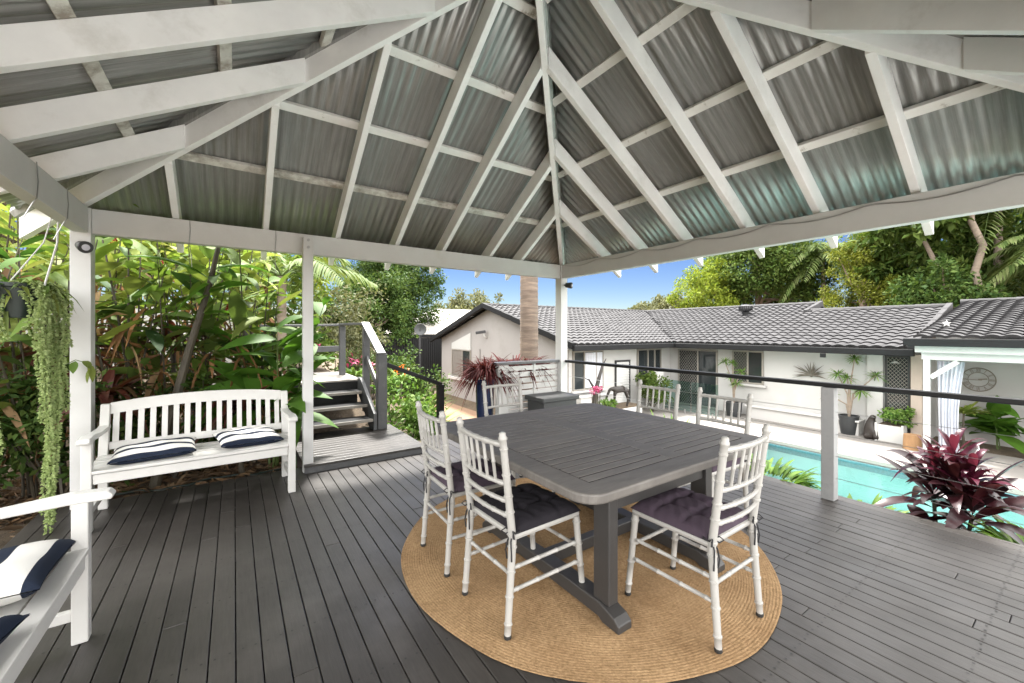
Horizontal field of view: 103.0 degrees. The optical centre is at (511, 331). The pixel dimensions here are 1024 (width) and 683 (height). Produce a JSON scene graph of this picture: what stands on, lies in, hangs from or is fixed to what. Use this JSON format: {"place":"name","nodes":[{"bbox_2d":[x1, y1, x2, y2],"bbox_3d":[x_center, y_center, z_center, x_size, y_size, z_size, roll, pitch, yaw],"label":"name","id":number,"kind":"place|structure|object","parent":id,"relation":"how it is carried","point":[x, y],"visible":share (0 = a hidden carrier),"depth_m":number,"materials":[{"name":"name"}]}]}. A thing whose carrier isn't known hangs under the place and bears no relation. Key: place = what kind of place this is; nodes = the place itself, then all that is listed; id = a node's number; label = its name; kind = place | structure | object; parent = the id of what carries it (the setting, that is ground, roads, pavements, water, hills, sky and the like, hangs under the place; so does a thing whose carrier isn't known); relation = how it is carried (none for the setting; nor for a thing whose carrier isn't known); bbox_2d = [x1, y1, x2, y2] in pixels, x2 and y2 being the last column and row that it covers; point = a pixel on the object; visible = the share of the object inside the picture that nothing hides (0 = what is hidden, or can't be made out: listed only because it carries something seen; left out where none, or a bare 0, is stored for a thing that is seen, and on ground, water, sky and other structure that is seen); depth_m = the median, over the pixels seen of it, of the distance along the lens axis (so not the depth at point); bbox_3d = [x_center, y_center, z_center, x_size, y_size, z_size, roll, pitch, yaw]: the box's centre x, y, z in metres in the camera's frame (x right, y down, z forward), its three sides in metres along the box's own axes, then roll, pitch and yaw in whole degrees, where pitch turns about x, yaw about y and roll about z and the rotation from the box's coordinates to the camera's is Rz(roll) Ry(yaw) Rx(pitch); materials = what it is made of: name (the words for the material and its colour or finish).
{"place":"outdoors","nodes":[
{"label":"outdoors","id":0,"kind":"place"},
{"bbox_2d":[393,396,476,420],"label":"gravel path","id":1,"kind":"structure","parent":0,"point":[467,414],"depth_m":16.74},
{"bbox_2d":[0,347,1023,548],"bbox_3d":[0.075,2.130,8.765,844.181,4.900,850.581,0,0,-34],"label":"ground","id":2,"kind":"structure","parent":0,"point":[5,538],"depth_m":5.99,"materials":[{"name":"soil"}]},
{"bbox_2d":[0,199,60,394],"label":"ginger plant","id":3,"kind":"object","parent":2,"relation":"on","point":[13,238],"visible":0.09,"depth_m":5.26,"materials":[{"name":"green plant"}]},
{"bbox_2d":[0,227,64,416],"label":"ginger plant","id":4,"kind":"object","parent":2,"relation":"on","point":[3,254],"visible":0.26,"depth_m":3.90,"materials":[{"name":"green plant"}]},
{"bbox_2d":[0,203,69,448],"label":"ginger plant","id":5,"kind":"object","parent":2,"relation":"on","point":[63,249],"visible":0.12,"depth_m":4.28,"materials":[{"name":"green plant"}]},
{"bbox_2d":[0,372,95,497],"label":"understorey shrub","id":6,"kind":"object","parent":2,"relation":"on","point":[4,469],"visible":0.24,"depth_m":3.31,"materials":[{"name":"green plant"}]},
{"bbox_2d":[0,328,122,478],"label":"bronze cordyline","id":7,"kind":"object","parent":2,"relation":"on","point":[101,347],"visible":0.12,"depth_m":3.88,"materials":[{"name":"brown plant"}]},
{"bbox_2d":[0,228,135,500],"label":"ginger plant","id":8,"kind":"object","parent":2,"relation":"on","point":[8,355],"visible":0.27,"depth_m":3.52,"materials":[{"name":"green plant"}]},
{"bbox_2d":[0,358,157,496],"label":"understorey shrub","id":9,"kind":"object","parent":2,"relation":"on","point":[14,449],"visible":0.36,"depth_m":3.33,"materials":[{"name":"green plant"}]},
{"bbox_2d":[24,366,162,450],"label":"plant","id":10,"kind":"object","parent":2,"relation":"on","point":[105,397],"visible":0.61,"depth_m":3.55,"materials":[{"name":"brown plant"}]},
{"bbox_2d":[2,202,204,312],"bbox_3d":[-10.315,-2.905,8.728,7.329,7.640,7.098,0,0,-34],"label":"tree","id":11,"kind":"object","parent":2,"relation":"on","point":[51,240],"visible":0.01,"depth_m":8.49,"materials":[{"name":"green plant"}]},
{"bbox_2d":[43,231,176,426],"bbox_3d":[-4.778,-0.449,4.902,1.436,3.210,1.147,0,0,34],"label":"ginger plant","id":12,"kind":"object","parent":2,"relation":"on","point":[120,272],"visible":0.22,"depth_m":4.87,"materials":[{"name":"green plant"}]},
{"bbox_2d":[50,204,205,480],"bbox_3d":[-3.808,0.044,4.208,1.266,2.935,1.502,0,0,-4],"label":"ginger plant","id":13,"kind":"object","parent":2,"relation":"on","point":[116,334],"visible":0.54,"depth_m":3.97,"materials":[{"name":"green plant"}]},
{"bbox_2d":[0,389,297,536],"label":"fallen leaves","id":14,"kind":"object","parent":2,"relation":"on","point":[203,472],"visible":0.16,"depth_m":3.86,"materials":[{"name":"brown plant"}]},
{"bbox_2d":[109,364,235,478],"bbox_3d":[-3.370,0.907,4.146,1.123,1.166,0.945,0,0,-18],"label":"understorey shrub","id":15,"kind":"object","parent":2,"relation":"on","point":[159,426],"visible":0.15,"depth_m":4.01,"materials":[{"name":"green plant"}]},
{"bbox_2d":[98,240,248,423],"bbox_3d":[-4.291,-0.271,5.229,1.834,2.945,1.087,0,0,-5],"label":"ginger plant","id":16,"kind":"object","parent":2,"relation":"on","point":[197,253],"visible":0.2,"depth_m":5.11,"materials":[{"name":"green plant"}]},
{"bbox_2d":[118,239,265,473],"bbox_3d":[-3.349,-0.001,4.322,1.321,3.024,1.482,0,0,-34],"label":"ginger plant","id":17,"kind":"object","parent":2,"relation":"on","point":[192,284],"visible":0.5,"depth_m":4.18,"materials":[{"name":"green plant"}]},
{"bbox_2d":[112,247,271,488],"bbox_3d":[-3.086,0.143,4.076,1.209,2.730,0.545,0,0,-27],"label":"leaning cane","id":18,"kind":"object","parent":2,"relation":"on","point":[155,480],"visible":0.62,"depth_m":3.94,"materials":[{"name":"brown plant"}]},
{"bbox_2d":[114,468,280,494],"bbox_3d":[-2.964,1.430,3.860,1.463,0.021,0.139,0,0,-34],"label":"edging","id":19,"kind":"object","parent":2,"relation":"on","point":[176,486],"visible":0.68,"depth_m":3.80,"materials":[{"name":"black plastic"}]},
{"bbox_2d":[118,243,340,315],"bbox_3d":[-7.771,-2.877,11.460,6.111,7.538,4.306,0,0,-34],"label":"tree","id":20,"kind":"object","parent":2,"relation":"on","point":[317,280],"visible":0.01,"depth_m":12.02,"materials":[{"name":"green plant"}]},
{"bbox_2d":[176,250,288,367],"bbox_3d":[-3.671,-0.275,5.742,1.851,2.771,1.158,0,0,25],"label":"ginger plant","id":21,"kind":"object","parent":2,"relation":"on","point":[247,256],"visible":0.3,"depth_m":5.62,"materials":[{"name":"green plant"}]},
{"bbox_2d":[145,248,324,464],"bbox_3d":[-2.823,0.200,4.521,1.662,2.625,1.172,0,0,5],"label":"ginger plant","id":22,"kind":"object","parent":2,"relation":"on","point":[236,306],"visible":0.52,"depth_m":4.38,"materials":[{"name":"green plant"}]},
{"bbox_2d":[149,479,322,682],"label":"deck substructure","id":23,"kind":"object","parent":2,"relation":"on","point":[235,601],"depth_m":2.31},
{"bbox_2d":[2,434,1023,682],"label":"deck floor","id":24,"kind":"structure","parent":23,"relation":"on","point":[918,604],"depth_m":2.14,"materials":[{"name":"wood"}]},
{"bbox_2d":[0,487,115,682],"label":"garden bench","id":25,"kind":"object","parent":24,"relation":"on","point":[71,571],"visible":0.81,"depth_m":1.70,"materials":[{"name":"paint"}]},
{"bbox_2d":[0,613,30,643],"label":"striped cushion","id":26,"kind":"object","parent":25,"relation":"on","point":[9,624],"visible":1,"depth_m":1.26,"materials":[{"name":"blue fabric"}]},
{"bbox_2d":[0,539,75,606],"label":"striped cushion","id":27,"kind":"object","parent":25,"relation":"on","point":[26,569],"visible":1,"depth_m":1.49,"materials":[{"name":"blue fabric"}]},
{"bbox_2d":[76,389,297,530],"bbox_3d":[-2.537,0.956,3.340,1.306,0.847,0.698,0,0,-35],"label":"garden bench","id":28,"kind":"object","parent":24,"relation":"on","point":[100,472],"visible":0.96,"depth_m":3.36,"materials":[{"name":"paint"}]},
{"bbox_2d":[107,436,196,464],"bbox_3d":[-2.750,0.914,3.144,0.500,0.103,0.360,-1,5,-38],"label":"striped cushion","id":29,"kind":"object","parent":28,"relation":"on","point":[152,450],"visible":1,"depth_m":3.07,"materials":[{"name":"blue fabric"}]},
{"bbox_2d":[212,427,283,447],"bbox_3d":[-2.278,0.914,3.525,0.360,0.103,0.460,8,3,44],"label":"striped cushion","id":30,"kind":"object","parent":28,"relation":"on","point":[241,437],"visible":1,"depth_m":3.44,"materials":[{"name":"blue fabric"}]},
{"bbox_2d":[475,379,494,417],"bbox_3d":[-0.369,1.028,5.582,0.276,0.700,0.276,0,0,-34],"label":"blue pot","id":31,"kind":"object","parent":24,"relation":"on","point":[479,404],"visible":0.32,"depth_m":5.48,"materials":[{"name":"ceramic"}]},
{"bbox_2d":[449,353,522,409],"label":"wine red plant","id":32,"kind":"object","parent":31,"relation":"in","point":[473,371],"visible":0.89,"depth_m":5.40,"materials":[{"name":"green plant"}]},
{"bbox_2d":[473,352,554,389],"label":"wine red plant","id":33,"kind":"object","parent":31,"relation":"in","point":[513,359],"visible":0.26,"depth_m":6.03,"materials":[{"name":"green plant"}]},
{"bbox_2d":[0,0,1023,509],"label":"pavilion","id":34,"kind":"structure","parent":24,"relation":"on","point":[560,142],"depth_m":3.17,"materials":[{"name":"paint"}]},
{"bbox_2d":[0,218,81,534],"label":"hanging basket","id":35,"kind":"object","parent":34,"relation":"hanging from","point":[28,299],"visible":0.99,"depth_m":2.78,"materials":[{"name":"green plastic"}]},
{"bbox_2d":[563,174,1023,265],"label":"light cable","id":36,"kind":"object","parent":34,"relation":"attached to","point":[827,217],"visible":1,"depth_m":3.21,"materials":[{"name":"plastic"}]},
{"bbox_2d":[492,359,559,413],"bbox_3d":[0.214,0.899,5.726,1.085,0.962,0.140,0,0,-34],"label":"privacy screen","id":37,"kind":"object","parent":24,"relation":"on","point":[533,367],"visible":0.48,"depth_m":5.67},
{"bbox_2d":[41,463,1021,681],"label":"deck screws","id":38,"kind":"object","parent":24,"relation":"on","point":[559,679],"visible":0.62,"depth_m":2.17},
{"bbox_2d":[525,391,578,410],"bbox_3d":[0.551,1.125,5.617,0.640,0.501,0.420,0,0,-34],"label":"storage box","id":39,"kind":"object","parent":24,"relation":"on","point":[536,401],"visible":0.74,"depth_m":5.48,"materials":[{"name":"plastic"}]},
{"bbox_2d":[401,478,781,682],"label":"jute rug","id":40,"kind":"object","parent":24,"relation":"on","point":[558,631],"visible":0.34,"depth_m":2.01,"materials":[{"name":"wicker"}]},
{"bbox_2d":[415,401,516,576],"bbox_3d":[-0.286,0.906,2.554,0.548,0.926,0.432,0,0,-32],"label":"bamboo style chair","id":41,"kind":"object","parent":40,"relation":"on","point":[424,429],"visible":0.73,"depth_m":2.37,"materials":[{"name":"paint"}]},
{"bbox_2d":[421,458,514,514],"bbox_3d":[-0.275,0.942,2.561,0.448,0.171,0.477,0,0,-32],"label":"seat cushion","id":42,"kind":"object","parent":41,"relation":"on","point":[458,477],"visible":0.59,"depth_m":2.47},
{"bbox_2d":[482,378,554,492],"bbox_3d":[0.042,0.906,3.542,0.432,0.926,0.548,0,0,-33],"label":"bamboo style chair","id":43,"kind":"object","parent":40,"relation":"on","point":[485,387],"visible":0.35,"depth_m":3.73,"materials":[{"name":"paint"}]},
{"bbox_2d":[456,417,584,640],"bbox_3d":[0.039,0.906,2.095,0.548,0.926,0.432,0,0,-36],"label":"bamboo style chair","id":44,"kind":"object","parent":40,"relation":"on","point":[463,432],"visible":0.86,"depth_m":1.95,"materials":[{"name":"paint"}]},
{"bbox_2d":[462,483,580,561],"bbox_3d":[0.050,0.942,2.103,0.448,0.171,0.477,0,0,-36],"label":"seat cushion","id":45,"kind":"object","parent":44,"relation":"on","point":[534,505],"visible":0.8,"depth_m":2.03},
{"bbox_2d":[435,403,758,634],"bbox_3d":[0.486,0.999,2.571,1.500,0.738,1.500,0,0,-34],"label":"dining table","id":46,"kind":"object","parent":40,"relation":"on","point":[605,463],"visible":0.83,"depth_m":2.19,"materials":[{"name":"paint"}]},
{"bbox_2d":[636,379,680,501],"bbox_3d":[1.084,0.906,3.438,0.548,0.926,0.431,0,0,-34],"label":"bamboo style chair","id":47,"kind":"object","parent":40,"relation":"on","point":[676,403],"visible":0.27,"depth_m":3.56,"materials":[{"name":"paint"}]},
{"bbox_2d":[625,424,770,653],"bbox_3d":[0.914,0.906,2.024,0.432,0.926,0.548,0,0,-35],"label":"bamboo style chair","id":48,"kind":"object","parent":40,"relation":"on","point":[760,443],"visible":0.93,"depth_m":1.87,"materials":[{"name":"paint"}]},
{"bbox_2d":[630,487,762,571],"bbox_3d":[0.906,0.942,2.035,0.477,0.171,0.448,0,0,-35],"label":"seat cushion","id":49,"kind":"object","parent":48,"relation":"on","point":[687,510],"visible":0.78,"depth_m":1.97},
{"bbox_2d":[677,387,752,508],"bbox_3d":[1.384,0.906,2.927,0.548,0.926,0.432,0,0,-32],"label":"bamboo style chair","id":50,"kind":"object","parent":40,"relation":"on","point":[748,401],"visible":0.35,"depth_m":2.98,"materials":[{"name":"paint"}]},
{"bbox_2d":[565,360,1023,524],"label":"pool railing","id":51,"kind":"object","parent":24,"relation":"on","point":[829,440],"visible":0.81,"depth_m":3.32,"materials":[{"name":"metal"}]},
{"bbox_2d":[194,385,280,476],"bbox_3d":[-2.741,0.987,4.161,0.915,0.992,1.060,0,0,-34],"label":"bronze cordyline","id":52,"kind":"object","parent":2,"relation":"on","point":[241,469],"visible":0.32,"depth_m":4.02,"materials":[{"name":"brown plant"}]},
{"bbox_2d":[163,296,338,467],"bbox_3d":[-2.575,0.557,4.241,1.590,1.867,1.299,0,0,29],"label":"paddle plant","id":53,"kind":"object","parent":2,"relation":"on","point":[289,381],"visible":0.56,"depth_m":4.20,"materials":[{"name":"green plant"}]},
{"bbox_2d":[225,252,332,341],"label":"garden bush","id":54,"kind":"object","parent":2,"relation":"on","point":[317,298],"visible":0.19,"depth_m":8.65,"materials":[{"name":"green plant"}]},
{"bbox_2d":[189,249,377,373],"bbox_3d":[-4.421,-0.285,7.942,3.318,2.529,3.133,0,0,-34],"label":"garden palm","id":55,"kind":"object","parent":2,"relation":"on","point":[336,270],"visible":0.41,"depth_m":7.73,"materials":[{"name":"green plant"}]},
{"bbox_2d":[213,371,357,384],"bbox_3d":[-3.372,0.794,6.108,1.810,0.172,1.412,0,0,-34],"label":"landing","id":56,"kind":"object","parent":2,"relation":"on","point":[329,377],"visible":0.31,"depth_m":6.21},
{"bbox_2d":[230,317,346,372],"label":"garden bush","id":57,"kind":"object","parent":2,"relation":"on","point":[323,342],"visible":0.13,"depth_m":8.65,"materials":[{"name":"green plant"}]},
{"bbox_2d":[290,278,389,370],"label":"garden bush","id":58,"kind":"object","parent":2,"relation":"on","point":[350,330],"visible":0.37,"depth_m":11.69,"materials":[{"name":"green plant"}]},
{"bbox_2d":[296,424,421,473],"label":"timber platform","id":59,"kind":"structure","parent":2,"relation":"on","point":[344,448],"depth_m":4.55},
{"bbox_2d":[242,322,386,429],"bbox_3d":[-2.709,0.582,6.097,1.091,1.431,2.308,0,0,-79],"label":"stair railing","id":60,"kind":"object","parent":59,"relation":"on","point":[379,377],"visible":0.69,"depth_m":5.83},
{"bbox_2d":[289,377,376,430],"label":"garden stairs","id":61,"kind":"structure","parent":59,"relation":"on","point":[343,395],"depth_m":5.62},
{"bbox_2d":[315,265,418,357],"bbox_3d":[-8.172,-0.753,22.832,6.412,6.326,5.409,0,0,-34],"label":"round dark tree","id":62,"kind":"object","parent":2,"relation":"on","point":[398,305],"visible":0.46,"depth_m":22.22,"materials":[{"name":"green plant"}]},
{"bbox_2d":[331,342,418,399],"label":"garden bush","id":63,"kind":"object","parent":2,"relation":"on","point":[373,391],"visible":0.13,"depth_m":15.26,"materials":[{"name":"green plant"}]},
{"bbox_2d":[336,260,450,354],"bbox_3d":[-7.614,-1.555,26.046,7.294,7.916,5.119,0,0,-34],"label":"round dark tree","id":64,"kind":"object","parent":2,"relation":"on","point":[425,283],"visible":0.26,"depth_m":25.48,"materials":[{"name":"green plant"}]},
{"bbox_2d":[370,372,446,440],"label":"bright shrub","id":65,"kind":"object","parent":2,"relation":"on","point":[409,416],"visible":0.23,"depth_m":6.29,"materials":[{"name":"green plant"}]},
{"bbox_2d":[380,337,441,388],"bbox_3d":[-5.060,1.950,22.597,4.500,3.260,0.120,0,0,-34],"label":"dark fence","id":66,"kind":"object","parent":2,"relation":"on","point":[431,353],"visible":0.27,"depth_m":22.71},
{"bbox_2d":[375,349,451,417],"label":"dark bush","id":67,"kind":"object","parent":2,"relation":"on","point":[420,390],"visible":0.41,"depth_m":12.46,"materials":[{"name":"green plant"}]},
{"bbox_2d":[387,363,443,423],"bbox_3d":[-1.356,1.603,5.726,0.850,2.354,0.091,0,0,-35],"label":"side stair railing","id":68,"kind":"object","parent":2,"relation":"on","point":[439,396],"visible":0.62,"depth_m":5.89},
{"bbox_2d":[386,309,470,337],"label":"neighbour house","id":69,"kind":"structure","parent":2,"relation":"on","point":[432,329],"depth_m":27.51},
{"bbox_2d":[428,287,489,311],"bbox_3d":[-4.267,-0.982,39.981,6.741,6.778,7.716,0,0,33],"label":"grey gum","id":70,"kind":"object","parent":2,"relation":"on","point":[459,303],"visible":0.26,"depth_m":39.25,"materials":[{"name":"green plant"}]},
{"bbox_2d":[520,276,538,408],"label":"tall palm","id":71,"kind":"object","parent":2,"relation":"on","point":[528,317],"visible":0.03,"depth_m":7.58,"materials":[{"name":"brown plant"}]},
{"bbox_2d":[665,258,739,308],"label":"yellow tree","id":72,"kind":"object","parent":2,"relation":"on","point":[698,292],"visible":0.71,"depth_m":31.98,"materials":[{"name":"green plant"}]},
{"bbox_2d":[429,297,1023,449],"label":"house","id":73,"kind":"structure","parent":2,"relation":"on","point":[905,346],"depth_m":13.01,"materials":[{"name":"paint"}]},
{"bbox_2d":[451,349,470,376],"bbox_3d":[-2.389,1.510,19.068,0.058,1.300,1.900,0,0,-34],"label":"window","id":74,"kind":"structure","parent":73,"relation":"in","point":[456,354],"depth_m":19.28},
{"bbox_2d":[572,350,603,390],"bbox_3d":[2.517,1.285,13.420,1.380,1.290,0.058,0,0,-34],"label":"window","id":75,"kind":"structure","parent":73,"relation":"in","point":[591,372],"depth_m":13.34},
{"bbox_2d":[615,360,629,401],"bbox_3d":[3.900,1.800,14.365,0.770,1.560,0.053,0,0,-34],"label":"louvre door","id":76,"kind":"structure","parent":73,"relation":"in","point":[625,379],"depth_m":14.37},
{"bbox_2d":[637,348,661,384],"bbox_3d":[5.128,1.330,15.200,1.400,1.340,0.058,0,0,-34],"label":"window","id":77,"kind":"structure","parent":73,"relation":"in","point":[645,357],"depth_m":15.13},
{"bbox_2d":[678,349,717,408],"bbox_3d":[6.807,1.720,14.990,0.058,2.080,1.540,0,0,-34],"label":"sliding door","id":78,"kind":"structure","parent":73,"relation":"in","point":[688,359],"depth_m":14.98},
{"bbox_2d":[732,350,763,384],"bbox_3d":[7.812,1.195,13.515,0.058,1.090,0.990,0,0,-34],"label":"window","id":79,"kind":"structure","parent":73,"relation":"in","point":[753,361],"depth_m":13.46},
{"bbox_2d":[885,356,909,432],"bbox_3d":[9.894,1.685,10.463,0.058,2.090,0.480,0,0,-34],"label":"security door","id":80,"kind":"structure","parent":73,"relation":"in","point":[897,375],"depth_m":10.45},
{"bbox_2d":[937,361,964,452],"bbox_3d":[9.845,1.705,9.134,0.109,2.050,0.440,0,0,-34],"label":"verandah curtain","id":81,"kind":"object","parent":73,"relation":"hanging from","point":[950,381],"visible":0.61,"depth_m":9.16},
{"bbox_2d":[676,237,848,305],"bbox_3d":[20.673,-4.488,34.456,11.689,13.798,10.904,0,0,8],"label":"broad tree","id":82,"kind":"object","parent":2,"relation":"on","point":[754,286],"visible":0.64,"depth_m":31.19,"materials":[{"name":"green plant"}]},
{"bbox_2d":[738,453,820,489],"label":"edge plant","id":83,"kind":"object","parent":2,"relation":"on","point":[802,479],"visible":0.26,"depth_m":4.20,"materials":[{"name":"green plant"}]},
{"bbox_2d":[769,242,869,302],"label":"fan palm","id":84,"kind":"object","parent":2,"relation":"on","point":[822,256],"visible":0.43,"depth_m":29.83,"materials":[{"name":"green plant"}]},
{"bbox_2d":[839,232,889,306],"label":"golden conifer","id":85,"kind":"object","parent":2,"relation":"on","point":[856,263],"visible":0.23,"depth_m":26.04,"materials":[{"name":"green plant"}]},
{"bbox_2d":[815,232,915,307],"bbox_3d":[22.688,-1.950,25.756,5.779,8.680,6.072,0,0,-34],"label":"golden conifer","id":86,"kind":"object","parent":2,"relation":"on","point":[866,298],"visible":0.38,"depth_m":25.71,"materials":[{"name":"green plant"}]},
{"bbox_2d":[765,443,1023,533],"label":"pool basin","id":87,"kind":"object","parent":2,"relation":"in","point":[866,494],"visible":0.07,"depth_m":8.87,"materials":[{"name":"liquid"}]},
{"bbox_2d":[759,435,1023,495],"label":"pool coping","id":88,"kind":"object","parent":87,"relation":"on","point":[877,461],"visible":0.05,"depth_m":9.13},
{"bbox_2d":[769,443,1017,498],"bbox_3d":[8.541,2.961,6.873,4.193,0.158,10.955,0,0,-59],"label":"pool waterline","id":89,"kind":"object","parent":87,"relation":"attached to","point":[847,463],"visible":0.42,"depth_m":9.09,"materials":[{"name":"tile"}]},
{"bbox_2d":[862,216,974,293],"bbox_3d":[21.877,-3.015,22.096,6.480,10.822,4.614,0,0,-34],"label":"pale trunk tree","id":90,"kind":"object","parent":2,"relation":"on","point":[950,227],"visible":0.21,"depth_m":21.58,"materials":[{"name":"green plant"}]},
{"bbox_2d":[845,209,1023,293],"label":"leaf tree","id":91,"kind":"object","parent":2,"relation":"on","point":[965,247],"visible":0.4,"depth_m":22.91,"materials":[{"name":"green plant"}]},
{"bbox_2d":[874,427,1023,544],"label":"burgundy cordyline","id":92,"kind":"object","parent":2,"relation":"on","point":[962,470],"visible":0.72,"depth_m":3.08,"materials":[{"name":"purple plant"}]},
{"bbox_2d":[881,254,1018,308],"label":"shade tree","id":93,"kind":"object","parent":2,"relation":"on","point":[943,274],"visible":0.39,"depth_m":19.70,"materials":[{"name":"green plant"}]},
{"bbox_2d":[912,207,1023,294],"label":"fan palm","id":94,"kind":"object","parent":2,"relation":"on","point":[1020,210],"visible":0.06,"depth_m":21.32,"materials":[{"name":"green plant"}]},
{"bbox_2d":[967,215,987,290],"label":"pale trunk tree","id":95,"kind":"object","parent":2,"relation":"on","point":[976,232],"depth_m":19.98,"materials":[{"name":"beige plant"}]},
{"bbox_2d":[960,395,1023,453],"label":"plant","id":96,"kind":"object","parent":2,"relation":"on","point":[991,422],"visible":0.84,"depth_m":9.44,"materials":[{"name":"green plant"}]},
{"bbox_2d":[965,515,1023,544],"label":"edge plant","id":97,"kind":"object","parent":2,"relation":"on","point":[991,531],"visible":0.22,"depth_m":2.97,"materials":[{"name":"green plant"}]},
{"bbox_2d":[978,235,1023,296],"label":"fan palm","id":98,"kind":"object","parent":2,"relation":"on","point":[1010,263],"visible":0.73,"depth_m":19.73,"materials":[{"name":"green plant"}]},
{"bbox_2d":[6,211,1020,331],"label":"sky","id":99,"kind":"structure","parent":0,"point":[602,290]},
{"bbox_2d":[642,402,1023,485],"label":"pool paving","id":100,"kind":"structure","parent":0,"point":[862,446],"depth_m":10.54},
{"bbox_2d":[633,371,673,411],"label":"bed shrub","id":101,"kind":"object","parent":100,"relation":"on","point":[650,379],"visible":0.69,"depth_m":13.89,"materials":[{"name":"green plant"}]},
{"bbox_2d":[745,403,864,435],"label":"planter wall","id":102,"kind":"structure","parent":100,"relation":"on","point":[809,419],"depth_m":12.11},
{"bbox_2d":[838,414,859,434],"bbox_3d":[9.118,2.530,11.035,0.466,0.500,0.466,0,0,-34],"label":"dark pot","id":103,"kind":"object","parent":100,"relation":"on","point":[847,424],"visible":0.88,"depth_m":10.90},
{"bbox_2d":[820,354,888,416],"bbox_3d":[9.190,1.463,11.011,0.715,1.744,1.549,0,0,-34],"label":"dracaena","id":104,"kind":"object","parent":103,"relation":"in","point":[849,398],"visible":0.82,"depth_m":11.02,"materials":[{"name":"green plant"}]},
{"bbox_2d":[875,422,906,444],"bbox_3d":[9.581,2.550,10.285,0.480,0.460,0.540,0,0,-34],"label":"white planter box","id":105,"kind":"object","parent":100,"relation":"on","point":[889,432],"visible":0.79,"depth_m":10.16,"materials":[{"name":"concrete"}]},
{"bbox_2d":[877,405,916,428],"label":"potted shrub","id":106,"kind":"object","parent":105,"relation":"in","point":[897,414],"visible":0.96,"depth_m":10.11,"materials":[{"name":"green plant"}]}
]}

